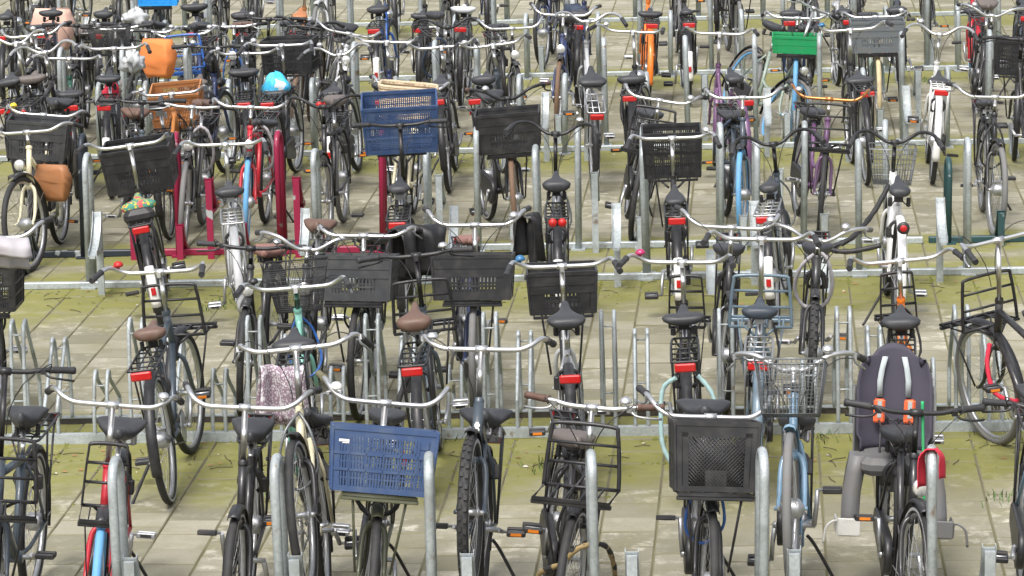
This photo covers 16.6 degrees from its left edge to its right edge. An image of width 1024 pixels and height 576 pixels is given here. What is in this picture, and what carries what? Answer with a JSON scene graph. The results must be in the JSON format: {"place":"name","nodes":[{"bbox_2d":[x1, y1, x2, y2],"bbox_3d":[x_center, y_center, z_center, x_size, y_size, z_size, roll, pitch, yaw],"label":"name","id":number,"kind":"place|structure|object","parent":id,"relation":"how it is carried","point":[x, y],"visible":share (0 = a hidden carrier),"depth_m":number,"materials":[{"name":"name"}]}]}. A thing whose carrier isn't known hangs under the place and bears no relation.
{"place":"outdoors","nodes":[
{"label":"outdoors","id":0,"kind":"place"},
{"bbox_2d":[0,235,32,268],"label":"towel","id":1,"kind":"object","parent":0,"point":[15,252],"visible":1,"depth_m":19.45,"materials":[{"name":"grey fabric"}]},
{"bbox_2d":[0,0,1023,575],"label":"pavement","id":2,"kind":"structure","parent":0,"point":[96,336],"depth_m":22.62,"materials":[{"name":"concrete"}]},
{"bbox_2d":[0,0,26,115],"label":"bicycle","id":3,"kind":"object","parent":2,"relation":"on","point":[14,63],"visible":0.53,"depth_m":32.79,"materials":[{"name":"metal"}]},
{"bbox_2d":[0,26,49,197],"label":"bicycle","id":4,"kind":"object","parent":2,"relation":"on","point":[11,81],"visible":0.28,"depth_m":28.23,"materials":[{"name":"metal"}]},
{"bbox_2d":[0,216,52,400],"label":"bicycle","id":5,"kind":"object","parent":2,"relation":"on","point":[12,281],"visible":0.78,"depth_m":20.21,"materials":[{"name":"metal"}]},
{"bbox_2d":[0,20,71,112],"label":"bicycle","id":6,"kind":"object","parent":2,"relation":"on","point":[38,64],"visible":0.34,"depth_m":31.25,"materials":[{"name":"metal"}]},
{"bbox_2d":[0,364,75,575],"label":"bicycle","id":7,"kind":"object","parent":2,"relation":"on","point":[24,420],"visible":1,"depth_m":16.51,"materials":[{"name":"metal"}]},
{"bbox_2d":[0,121,83,271],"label":"bicycle","id":8,"kind":"object","parent":2,"relation":"on","point":[42,206],"visible":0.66,"depth_m":25.15,"materials":[{"name":"metal"}]},
{"bbox_2d":[34,163,72,201],"bbox_3d":[-3.300,-0.755,25.319,0.290,0.282,0.112,5,13,29],"label":"leather bag","id":9,"kind":"object","parent":8,"relation":"on","point":[54,181],"visible":1,"depth_m":25.27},
{"bbox_2d":[3,39,82,167],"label":"bicycle","id":10,"kind":"object","parent":2,"relation":"on","point":[34,79],"visible":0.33,"depth_m":28.27,"materials":[{"name":"metal"}]},
{"bbox_2d":[3,97,90,244],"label":"bicycle","id":11,"kind":"object","parent":2,"relation":"on","point":[62,145],"visible":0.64,"depth_m":25.52,"materials":[{"name":"metal"}]},
{"bbox_2d":[37,0,75,113],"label":"bicycle","id":12,"kind":"object","parent":2,"relation":"on","point":[53,13],"visible":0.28,"depth_m":32.63,"materials":[{"name":"metal"}]},
{"bbox_2d":[24,51,103,197],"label":"bicycle","id":13,"kind":"object","parent":2,"relation":"on","point":[76,95],"visible":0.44,"depth_m":28.19,"materials":[{"name":"metal"}]},
{"bbox_2d":[24,133,130,276],"bbox_3d":[-3.573,-0.626,25.472,1.253,0.940,1.199,8,15,39],"label":"bicycle rack","id":14,"kind":"object","parent":2,"relation":"on","point":[79,254],"visible":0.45,"depth_m":25.55,"materials":[{"name":"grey metal"}]},
{"bbox_2d":[42,18,113,127],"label":"bicycle","id":15,"kind":"object","parent":2,"relation":"on","point":[84,77],"visible":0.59,"depth_m":31.45,"materials":[{"name":"metal"}]},
{"bbox_2d":[72,42,151,197],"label":"bicycle","id":16,"kind":"object","parent":2,"relation":"on","point":[110,121],"visible":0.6,"depth_m":28.16,"materials":[{"name":"metal"}]},
{"bbox_2d":[44,385,184,575],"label":"bicycle","id":17,"kind":"object","parent":2,"relation":"on","point":[118,432],"visible":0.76,"depth_m":15.86,"materials":[{"name":"metal"}]},
{"bbox_2d":[80,23,151,107],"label":"bicycle","id":18,"kind":"object","parent":2,"relation":"on","point":[125,37],"visible":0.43,"depth_m":30.57,"materials":[{"name":"metal"}]},
{"bbox_2d":[75,132,185,324],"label":"bicycle","id":19,"kind":"object","parent":2,"relation":"on","point":[119,158],"visible":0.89,"depth_m":23.46,"materials":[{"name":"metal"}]},
{"bbox_2d":[99,95,185,217],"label":"bicycle","id":20,"kind":"object","parent":2,"relation":"on","point":[136,116],"visible":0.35,"depth_m":26.32,"materials":[{"name":"metal"}]},
{"bbox_2d":[89,261,217,504],"bbox_3d":[-1.893,0.464,18.980,0.637,1.174,1.816,-7,11,3],"label":"bicycle","id":21,"kind":"object","parent":2,"relation":"on","point":[162,376],"visible":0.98,"depth_m":18.95,"materials":[{"name":"metal"}]},
{"bbox_2d":[118,20,189,107],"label":"bicycle","id":22,"kind":"object","parent":2,"relation":"on","point":[146,32],"visible":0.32,"depth_m":30.85,"materials":[{"name":"metal"}]},
{"bbox_2d":[139,38,176,78],"bbox_3d":[-2.993,-1.941,29.775,0.348,0.342,0.140,8,14,39],"label":"pannier bag","id":23,"kind":"object","parent":22,"relation":"attached to","point":[160,60],"visible":0.87,"depth_m":29.71,"materials":[{"name":"orange fabric"}]},
{"bbox_2d":[124,79,209,239],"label":"bicycle","id":24,"kind":"object","parent":2,"relation":"on","point":[167,119],"visible":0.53,"depth_m":26.94,"materials":[{"name":"metal"}]},
{"bbox_2d":[153,21,225,131],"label":"bicycle","id":25,"kind":"object","parent":2,"relation":"on","point":[203,68],"visible":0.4,"depth_m":31.11,"materials":[{"name":"metal"}]},
{"bbox_2d":[149,99,235,240],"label":"bicycle","id":26,"kind":"object","parent":2,"relation":"on","point":[192,180],"visible":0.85,"depth_m":26.32,"materials":[{"name":"metal"}]},
{"bbox_2d":[171,40,247,190],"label":"bicycle","id":27,"kind":"object","parent":2,"relation":"on","point":[221,92],"visible":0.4,"depth_m":28.81,"materials":[{"name":"metal"}]},
{"bbox_2d":[171,133,269,316],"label":"bicycle","id":28,"kind":"object","parent":2,"relation":"on","point":[233,231],"visible":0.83,"depth_m":22.75,"materials":[{"name":"metal"}]},
{"bbox_2d":[197,21,270,139],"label":"bicycle","id":29,"kind":"object","parent":2,"relation":"on","point":[237,27],"visible":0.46,"depth_m":30.96,"materials":[{"name":"metal"}]},
{"bbox_2d":[203,47,282,184],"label":"bicycle","id":30,"kind":"object","parent":2,"relation":"on","point":[245,73],"visible":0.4,"depth_m":28.09,"materials":[{"name":"metal"}]},
{"bbox_2d":[196,239,306,416],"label":"bicycle","id":31,"kind":"object","parent":2,"relation":"on","point":[266,252],"visible":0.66,"depth_m":20.47,"materials":[{"name":"metal"}]},
{"bbox_2d":[182,381,321,575],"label":"bicycle","id":32,"kind":"object","parent":2,"relation":"on","point":[241,541],"visible":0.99,"depth_m":16.17,"materials":[{"name":"metal"}]},
{"bbox_2d":[209,97,295,237],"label":"bicycle","id":33,"kind":"object","parent":2,"relation":"on","point":[253,178],"visible":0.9,"depth_m":26.30,"materials":[{"name":"metal"}]},
{"bbox_2d":[129,130,386,260],"bbox_3d":[-1.788,-0.673,25.489,1.953,0.940,0.379,-1,11,3],"label":"bicycle rack","id":34,"kind":"object","parent":2,"relation":"on","point":[181,250],"visible":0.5,"depth_m":25.41,"materials":[{"name":"metal"}]},
{"bbox_2d":[233,12,308,118],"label":"bicycle","id":35,"kind":"object","parent":2,"relation":"on","point":[283,31],"visible":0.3,"depth_m":30.82,"materials":[{"name":"metal"}]},
{"bbox_2d":[236,35,318,185],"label":"bicycle","id":36,"kind":"object","parent":2,"relation":"on","point":[276,87],"visible":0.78,"depth_m":28.81,"materials":[{"name":"metal"}]},
{"bbox_2d":[233,257,352,502],"bbox_3d":[-1.139,0.496,18.959,0.643,1.075,1.819,-5,11,0],"label":"bicycle","id":37,"kind":"object","parent":2,"relation":"on","point":[298,334],"visible":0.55,"depth_m":19.26,"materials":[{"name":"metal"}]},
{"bbox_2d":[235,332,372,575],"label":"bicycle","id":38,"kind":"object","parent":2,"relation":"on","point":[309,435],"visible":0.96,"depth_m":15.97,"materials":[{"name":"metal"}]},
{"bbox_2d":[255,364,308,424],"bbox_3d":[-1.152,0.549,17.688,0.280,0.347,0.178,-4,11,-12],"label":"scarf","id":39,"kind":"object","parent":38,"relation":"hanging from","point":[273,388],"visible":0.63,"depth_m":17.65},
{"bbox_2d":[254,218,360,379],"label":"bicycle","id":40,"kind":"object","parent":2,"relation":"on","point":[322,323],"visible":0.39,"depth_m":21.01,"materials":[{"name":"metal"}]},
{"bbox_2d":[272,15,344,122],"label":"bicycle","id":41,"kind":"object","parent":2,"relation":"on","point":[321,81],"visible":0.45,"depth_m":31.00,"materials":[{"name":"metal"}]},
{"bbox_2d":[286,94,363,238],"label":"bicycle","id":42,"kind":"object","parent":2,"relation":"on","point":[335,177],"visible":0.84,"depth_m":26.34,"materials":[{"name":"metal"}]},
{"bbox_2d":[295,42,374,190],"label":"bicycle","id":43,"kind":"object","parent":2,"relation":"on","point":[334,89],"visible":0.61,"depth_m":28.67,"materials":[{"name":"metal"}]},
{"bbox_2d":[308,20,381,130],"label":"bicycle","id":44,"kind":"object","parent":2,"relation":"on","point":[339,33],"visible":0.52,"depth_m":31.14,"materials":[{"name":"metal"}]},
{"bbox_2d":[313,224,422,420],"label":"bicycle","id":45,"kind":"object","parent":2,"relation":"on","point":[371,295],"visible":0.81,"depth_m":20.05,"materials":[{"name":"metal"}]},
{"bbox_2d":[388,223,446,280],"bbox_3d":[-0.554,-0.205,20.706,0.336,0.361,0.240,-8,13,-29],"label":"bag","id":46,"kind":"object","parent":45,"relation":"hanging from","point":[433,235],"visible":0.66,"depth_m":20.64,"materials":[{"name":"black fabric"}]},
{"bbox_2d":[360,0,399,90],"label":"bicycle","id":47,"kind":"object","parent":2,"relation":"on","point":[378,9],"visible":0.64,"depth_m":32.58,"materials":[{"name":"metal"}]},
{"bbox_2d":[315,370,455,575],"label":"bicycle","id":48,"kind":"object","parent":2,"relation":"on","point":[382,487],"visible":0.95,"depth_m":15.43,"materials":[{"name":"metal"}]},
{"bbox_2d":[351,88,448,331],"bbox_3d":[-0.715,-0.499,23.055,0.643,1.411,1.819,-2,11,1],"label":"bicycle","id":49,"kind":"object","parent":2,"relation":"on","point":[396,139],"visible":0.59,"depth_m":23.35,"materials":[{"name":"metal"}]},
{"bbox_2d":[368,74,453,213],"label":"bicycle","id":50,"kind":"object","parent":2,"relation":"on","point":[393,85],"visible":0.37,"depth_m":25.99,"materials":[{"name":"metal"}]},
{"bbox_2d":[356,242,474,473],"bbox_3d":[-0.475,0.413,18.914,0.643,1.222,1.820,-5,11,2],"label":"bicycle","id":51,"kind":"object","parent":2,"relation":"on","point":[420,380],"visible":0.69,"depth_m":18.94,"materials":[{"name":"metal"}]},
{"bbox_2d":[400,0,432,81],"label":"bicycle","id":52,"kind":"object","parent":2,"relation":"on","point":[416,60],"visible":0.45,"depth_m":32.40,"materials":[{"name":"metal"}]},
{"bbox_2d":[399,38,478,192],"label":"bicycle","id":53,"kind":"object","parent":2,"relation":"on","point":[449,144],"visible":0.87,"depth_m":28.13,"materials":[{"name":"metal"}]},
{"bbox_2d":[413,11,484,109],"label":"bicycle","id":54,"kind":"object","parent":2,"relation":"on","point":[426,59],"visible":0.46,"depth_m":31.30,"materials":[{"name":"metal"}]},
{"bbox_2d":[443,0,481,105],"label":"bicycle","id":55,"kind":"object","parent":2,"relation":"on","point":[462,62],"visible":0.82,"depth_m":32.45,"materials":[{"name":"metal"}]},
{"bbox_2d":[422,205,531,406],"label":"bicycle","id":56,"kind":"object","parent":2,"relation":"on","point":[471,298],"visible":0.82,"depth_m":20.00,"materials":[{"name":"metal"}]},
{"bbox_2d":[417,332,556,575],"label":"bicycle","id":57,"kind":"object","parent":2,"relation":"on","point":[476,511],"visible":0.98,"depth_m":15.94,"materials":[{"name":"metal"}]},
{"bbox_2d":[453,33,531,169],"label":"bicycle","id":58,"kind":"object","parent":2,"relation":"on","point":[485,78],"visible":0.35,"depth_m":28.40,"materials":[{"name":"metal"}]},
{"bbox_2d":[464,81,550,219],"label":"bicycle","id":59,"kind":"object","parent":2,"relation":"on","point":[492,121],"visible":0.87,"depth_m":25.60,"materials":[{"name":"metal"}]},
{"bbox_2d":[472,14,544,105],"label":"bicycle","id":60,"kind":"object","parent":2,"relation":"on","point":[509,89],"visible":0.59,"depth_m":30.90,"materials":[{"name":"metal"}]},
{"bbox_2d":[5,0,1014,89],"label":"bicycle rack","id":61,"kind":"object","parent":2,"relation":"on","point":[928,65],"visible":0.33,"depth_m":34.35,"materials":[{"name":"metal"}]},
{"bbox_2d":[5,0,1016,41],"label":"bicycle rack","id":62,"kind":"object","parent":2,"relation":"on","point":[508,20],"visible":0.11,"depth_m":38.73,"materials":[{"name":"metal"}]},
{"bbox_2d":[0,304,1023,444],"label":"bicycle rack","id":63,"kind":"object","parent":2,"relation":"on","point":[836,407],"visible":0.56,"depth_m":19.89,"materials":[{"name":"metal"}]},
{"bbox_2d":[0,29,1023,211],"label":"bicycle rack","id":64,"kind":"object","parent":2,"relation":"on","point":[561,122],"visible":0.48,"depth_m":29.80,"materials":[{"name":"metal"}]},
{"bbox_2d":[1,137,1023,298],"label":"bicycle rack","id":65,"kind":"object","parent":2,"relation":"on","point":[93,235],"visible":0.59,"depth_m":24.15,"materials":[{"name":"metal"}]},
{"bbox_2d":[5,146,1023,505],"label":"moss","id":66,"kind":"object","parent":2,"relation":"on","point":[847,280],"visible":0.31,"depth_m":23.64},
{"bbox_2d":[529,0,559,64],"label":"bicycle","id":67,"kind":"object","parent":2,"relation":"on","point":[543,32],"visible":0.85,"depth_m":35.26,"materials":[{"name":"metal"}]},
{"bbox_2d":[107,444,996,575],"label":"bicycle rack","id":68,"kind":"object","parent":2,"relation":"on","point":[124,564],"visible":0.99,"depth_m":15.24,"materials":[{"name":"metal"}]},
{"bbox_2d":[503,117,600,331],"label":"bicycle","id":69,"kind":"object","parent":2,"relation":"on","point":[557,231],"visible":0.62,"depth_m":22.66,"materials":[{"name":"metal"}]},
{"bbox_2d":[513,212,545,262],"bbox_3d":[0.111,-0.312,22.467,0.180,0.345,0.268,3,12,20],"label":"cloth bag","id":70,"kind":"object","parent":69,"relation":"hanging from","point":[528,239],"visible":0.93,"depth_m":22.45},
{"bbox_2d":[503,255,622,498],"bbox_3d":[0.295,0.431,18.891,0.643,1.157,1.810,-2,11,0],"label":"bicycle","id":71,"kind":"object","parent":2,"relation":"on","point":[563,279],"visible":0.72,"depth_m":19.23,"materials":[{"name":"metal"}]},
{"bbox_2d":[529,2,601,130],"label":"bicycle","id":72,"kind":"object","parent":2,"relation":"on","point":[565,49],"visible":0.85,"depth_m":30.87,"materials":[{"name":"metal"}]},
{"bbox_2d":[557,0,591,104],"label":"bicycle","id":73,"kind":"object","parent":2,"relation":"on","point":[584,9],"visible":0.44,"depth_m":32.20,"materials":[{"name":"metal"}]},
{"bbox_2d":[548,11,627,176],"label":"bicycle","id":74,"kind":"object","parent":2,"relation":"on","point":[589,80],"visible":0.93,"depth_m":27.95,"materials":[{"name":"metal"}]},
{"bbox_2d":[522,391,664,575],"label":"bicycle","id":75,"kind":"object","parent":2,"relation":"on","point":[567,522],"visible":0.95,"depth_m":15.76,"materials":[{"name":"metal"}]},
{"bbox_2d":[587,22,664,184],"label":"bicycle","id":76,"kind":"object","parent":2,"relation":"on","point":[635,79],"visible":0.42,"depth_m":27.99,"materials":[{"name":"metal"}]},
{"bbox_2d":[624,0,670,94],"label":"bicycle","id":77,"kind":"object","parent":2,"relation":"on","point":[648,47],"visible":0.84,"depth_m":32.32,"materials":[{"name":"metal"}]},
{"bbox_2d":[605,82,707,240],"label":"bicycle","id":78,"kind":"object","parent":2,"relation":"on","point":[648,114],"visible":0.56,"depth_m":25.69,"materials":[{"name":"metal"}]},
{"bbox_2d":[393,119,922,252],"bbox_3d":[1.042,-0.743,25.494,3.833,0.940,0.647,-1,11,3],"label":"bicycle rack","id":79,"kind":"object","parent":2,"relation":"on","point":[595,244],"visible":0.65,"depth_m":25.28,"materials":[{"name":"metal"}]},
{"bbox_2d":[623,122,721,329],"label":"bicycle","id":80,"kind":"object","parent":2,"relation":"on","point":[682,154],"visible":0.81,"depth_m":23.31,"materials":[{"name":"metal"}]},
{"bbox_2d":[616,249,735,462],"bbox_3d":[0.909,0.417,18.840,0.639,1.176,1.848,-3,11,3],"label":"bicycle","id":81,"kind":"object","parent":2,"relation":"on","point":[684,319],"visible":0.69,"depth_m":18.48,"materials":[{"name":"metal"}]},
{"bbox_2d":[663,0,708,94],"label":"bicycle","id":82,"kind":"object","parent":2,"relation":"on","point":[685,20],"visible":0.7,"depth_m":32.32,"materials":[{"name":"metal"}]},
{"bbox_2d":[636,385,776,575],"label":"bicycle","id":83,"kind":"object","parent":2,"relation":"on","point":[705,477],"visible":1,"depth_m":15.36,"materials":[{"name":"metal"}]},
{"bbox_2d":[680,26,759,187],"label":"bicycle","id":84,"kind":"object","parent":2,"relation":"on","point":[732,78],"visible":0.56,"depth_m":28.40,"materials":[{"name":"metal"}]},
{"bbox_2d":[674,204,782,414],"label":"bicycle","id":85,"kind":"object","parent":2,"relation":"on","point":[723,280],"visible":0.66,"depth_m":20.37,"materials":[{"name":"metal"}]},
{"bbox_2d":[714,0,754,55],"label":"bicycle","id":86,"kind":"object","parent":2,"relation":"on","point":[734,7],"visible":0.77,"depth_m":35.57,"materials":[{"name":"metal"}]},
{"bbox_2d":[702,86,788,236],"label":"bicycle","id":87,"kind":"object","parent":2,"relation":"on","point":[737,167],"visible":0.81,"depth_m":25.82,"materials":[{"name":"metal"}]},
{"bbox_2d":[700,230,821,496],"bbox_3d":[1.324,0.354,18.829,0.643,1.287,1.820,1,11,4],"label":"bicycle","id":88,"kind":"object","parent":2,"relation":"on","point":[760,316],"visible":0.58,"depth_m":18.84,"materials":[{"name":"metal"}]},
{"bbox_2d":[729,128,825,325],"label":"bicycle","id":89,"kind":"object","parent":2,"relation":"on","point":[770,187],"visible":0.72,"depth_m":22.77,"materials":[{"name":"metal"}]},
{"bbox_2d":[721,0,838,141],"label":"bicycle","id":90,"kind":"object","parent":2,"relation":"on","point":[747,50],"visible":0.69,"depth_m":30.84,"materials":[{"name":"metal"}]},
{"bbox_2d":[726,345,866,575],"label":"bicycle","id":91,"kind":"object","parent":2,"relation":"on","point":[794,518],"visible":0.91,"depth_m":15.74,"materials":[{"name":"blue metal"}]},
{"bbox_2d":[761,11,833,130],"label":"bicycle","id":92,"kind":"object","parent":2,"relation":"on","point":[795,45],"visible":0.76,"depth_m":30.27,"materials":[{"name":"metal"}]},
{"bbox_2d":[763,222,872,412],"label":"bicycle","id":93,"kind":"object","parent":2,"relation":"on","point":[812,314],"visible":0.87,"depth_m":20.29,"materials":[{"name":"metal"}]},
{"bbox_2d":[785,80,873,230],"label":"bicycle","id":94,"kind":"object","parent":2,"relation":"on","point":[823,192],"visible":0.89,"depth_m":25.62,"materials":[{"name":"metal"}]},
{"bbox_2d":[822,0,855,97],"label":"bicycle","id":95,"kind":"object","parent":2,"relation":"on","point":[842,59],"visible":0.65,"depth_m":32.57,"materials":[{"name":"metal"}]},
{"bbox_2d":[814,20,893,184],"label":"bicycle","id":96,"kind":"object","parent":2,"relation":"on","point":[854,85],"visible":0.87,"depth_m":27.98,"materials":[{"name":"metal"}]},
{"bbox_2d":[838,8,910,125],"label":"bicycle","id":97,"kind":"object","parent":2,"relation":"on","point":[868,46],"visible":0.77,"depth_m":30.22,"materials":[{"name":"metal"}]},
{"bbox_2d":[831,129,945,325],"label":"bicycle","id":98,"kind":"object","parent":2,"relation":"on","point":[893,233],"visible":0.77,"depth_m":22.93,"materials":[{"name":"metal"}]},
{"bbox_2d":[822,343,984,575],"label":"bicycle","id":99,"kind":"object","parent":2,"relation":"on","point":[892,404],"visible":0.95,"depth_m":16.46,"materials":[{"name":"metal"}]},
{"bbox_2d":[846,247,966,443],"bbox_3d":[2.117,0.399,18.801,0.636,1.166,1.815,-1,11,6],"label":"bicycle","id":100,"kind":"object","parent":2,"relation":"on","point":[900,322],"visible":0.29,"depth_m":18.96,"materials":[{"name":"metal"}]},
{"bbox_2d":[900,18,979,183],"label":"bicycle","id":101,"kind":"object","parent":2,"relation":"on","point":[935,107],"visible":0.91,"depth_m":27.87,"materials":[{"name":"metal"}]},
{"bbox_2d":[928,156,1023,246],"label":"bicycle rack","id":102,"kind":"object","parent":2,"relation":"on","point":[999,223],"visible":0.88,"depth_m":25.24,"materials":[{"name":"metal"}]},
{"bbox_2d":[939,220,1023,444],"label":"bicycle","id":103,"kind":"object","parent":2,"relation":"on","point":[990,329],"visible":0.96,"depth_m":19.14,"materials":[{"name":"metal"}]},
{"bbox_2d":[945,81,1023,234],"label":"bicycle","id":104,"kind":"object","parent":2,"relation":"on","point":[986,128],"visible":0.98,"depth_m":25.67,"materials":[{"name":"metal"}]},
{"bbox_2d":[956,0,1023,116],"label":"bicycle","id":105,"kind":"object","parent":2,"relation":"on","point":[977,71],"visible":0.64,"depth_m":31.05,"materials":[{"name":"metal"}]},
{"bbox_2d":[981,31,1023,159],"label":"bicycle","id":106,"kind":"object","parent":2,"relation":"on","point":[1014,66],"visible":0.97,"depth_m":28.58,"materials":[{"name":"metal"}]},
{"bbox_2d":[982,384,1023,575],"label":"bicycle","id":107,"kind":"object","parent":2,"relation":"on","point":[1016,519],"visible":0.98,"depth_m":16.34,"materials":[{"name":"metal"}]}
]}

